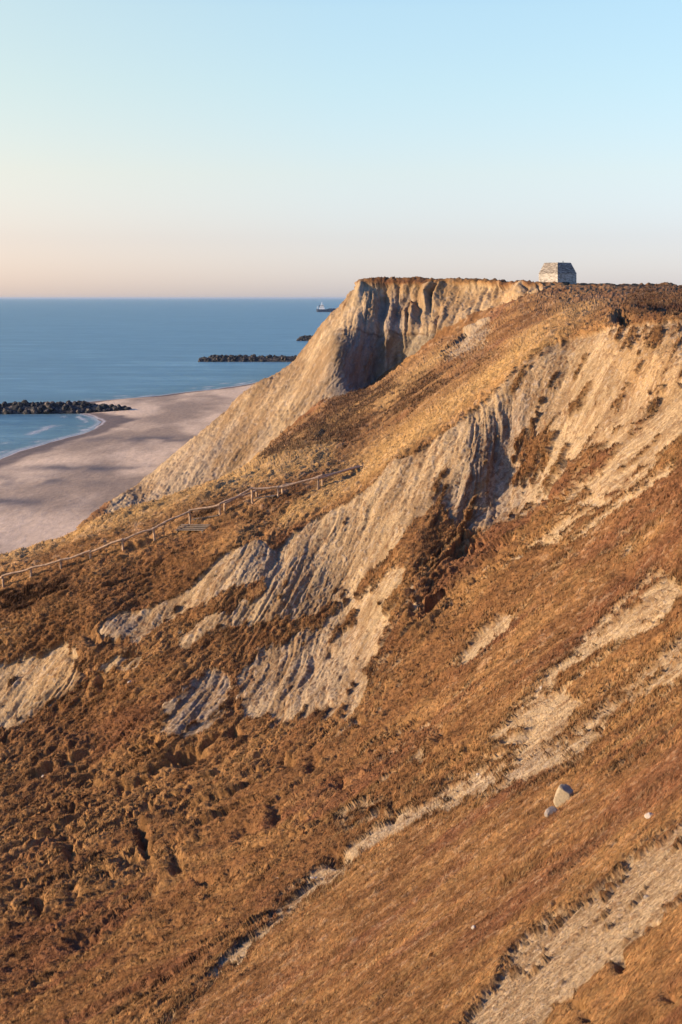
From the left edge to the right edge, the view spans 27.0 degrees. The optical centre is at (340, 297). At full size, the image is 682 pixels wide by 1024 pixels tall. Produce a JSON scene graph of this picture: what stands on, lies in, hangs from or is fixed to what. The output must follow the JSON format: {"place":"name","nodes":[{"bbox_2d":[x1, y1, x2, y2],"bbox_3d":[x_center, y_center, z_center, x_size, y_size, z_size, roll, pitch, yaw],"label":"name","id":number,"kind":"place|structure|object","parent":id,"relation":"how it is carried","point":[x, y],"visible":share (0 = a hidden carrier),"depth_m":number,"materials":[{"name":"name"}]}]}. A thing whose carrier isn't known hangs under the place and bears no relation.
{"place":"outdoors","nodes":[
{"label":"outdoors","id":0,"kind":"place"},
{"bbox_2d":[0,383,254,553],"bbox_3d":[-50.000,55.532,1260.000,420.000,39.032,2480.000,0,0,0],"label":"beach","id":1,"kind":"structure","parent":0,"point":[56,489],"depth_m":338.04,"materials":[{"name":"beige sand"}]},
{"bbox_2d":[0,400,131,413],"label":"stone groyne","id":2,"kind":"object","parent":1,"relation":"on","point":[51,407],"visible":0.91,"depth_m":491.75,"materials":[{"name":"grey stone"}]},
{"bbox_2d":[0,298,345,458],"bbox_3d":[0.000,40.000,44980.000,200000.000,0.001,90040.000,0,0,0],"label":"sea","id":3,"kind":"structure","parent":0,"point":[55,350],"depth_m":1144.68,"materials":[{"name":"liquid"}]},
{"bbox_2d":[198,354,296,361],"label":"stone groyne","id":4,"kind":"object","parent":3,"relation":"in","point":[241,358],"visible":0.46,"depth_m":889.47,"materials":[{"name":"grey stone"}]},
{"bbox_2d":[296,335,312,340],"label":"stone groyne","id":5,"kind":"object","parent":3,"relation":"in","point":[305,338],"visible":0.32,"depth_m":1322.11,"materials":[{"name":"grey stone"}]},
{"bbox_2d":[316,305,334,311],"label":"cargo ship","id":6,"kind":"object","parent":3,"relation":"on","point":[321,308],"visible":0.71,"depth_m":4013.23},
{"bbox_2d":[0,276,681,1023],"bbox_3d":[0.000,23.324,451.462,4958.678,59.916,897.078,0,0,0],"label":"cliff terrain","id":7,"kind":"structure","parent":0,"point":[372,332],"depth_m":87.42,"materials":[{"name":"brown soil"}]},
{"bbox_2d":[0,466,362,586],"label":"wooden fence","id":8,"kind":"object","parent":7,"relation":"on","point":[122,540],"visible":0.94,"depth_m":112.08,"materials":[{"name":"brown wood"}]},
{"bbox_2d":[175,524,211,532],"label":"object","id":9,"kind":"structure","parent":7,"relation":"on","point":[195,529],"depth_m":111.36,"materials":[{"name":"wood"}]},
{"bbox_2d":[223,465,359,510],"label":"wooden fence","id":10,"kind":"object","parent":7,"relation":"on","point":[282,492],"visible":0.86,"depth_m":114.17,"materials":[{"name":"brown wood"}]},
{"bbox_2d":[0,290,681,1023],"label":"dry grass","id":11,"kind":"structure","parent":7,"relation":"on","point":[642,1014],"depth_m":63.80,"materials":[{"name":"brown plant"}]},
{"bbox_2d":[0,282,681,611],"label":"scrub","id":12,"kind":"object","parent":7,"relation":"on","point":[54,586],"visible":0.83,"depth_m":151.62,"materials":[{"name":"brown plant"}]},
{"bbox_2d":[544,806,557,816],"bbox_3d":[5.667,13.868,38.361,0.402,0.317,0.332,1,-3,0],"label":"rock","id":13,"kind":"object","parent":7,"relation":"on","point":[549,810],"visible":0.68,"depth_m":38.28,"materials":[{"name":"grey stone"}]},
{"bbox_2d":[539,262,576,283],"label":"hut","id":14,"kind":"object","parent":7,"relation":"on","point":[557,272],"visible":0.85,"depth_m":260.39,"materials":[{"name":"white concrete"}]},
{"bbox_2d":[553,784,573,806],"bbox_3d":[6.096,13.656,38.873,0.513,0.686,0.488,0,0,27],"label":"boulder","id":15,"kind":"object","parent":7,"relation":"on","point":[564,793],"visible":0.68,"depth_m":38.70,"materials":[{"name":"beige stone"}]},
{"bbox_2d":[644,812,651,818],"bbox_3d":[6.226,10.447,28.694,0.213,0.136,0.150,-8,-6,0],"label":"stone","id":16,"kind":"object","parent":7,"relation":"on","point":[647,815],"visible":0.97,"depth_m":28.66,"materials":[{"name":"beige stone"}]},
{"bbox_2d":[0,0,681,297],"label":"sky","id":17,"kind":"structure","parent":0,"point":[149,148],"materials":[{"name":"blue"}]}
]}

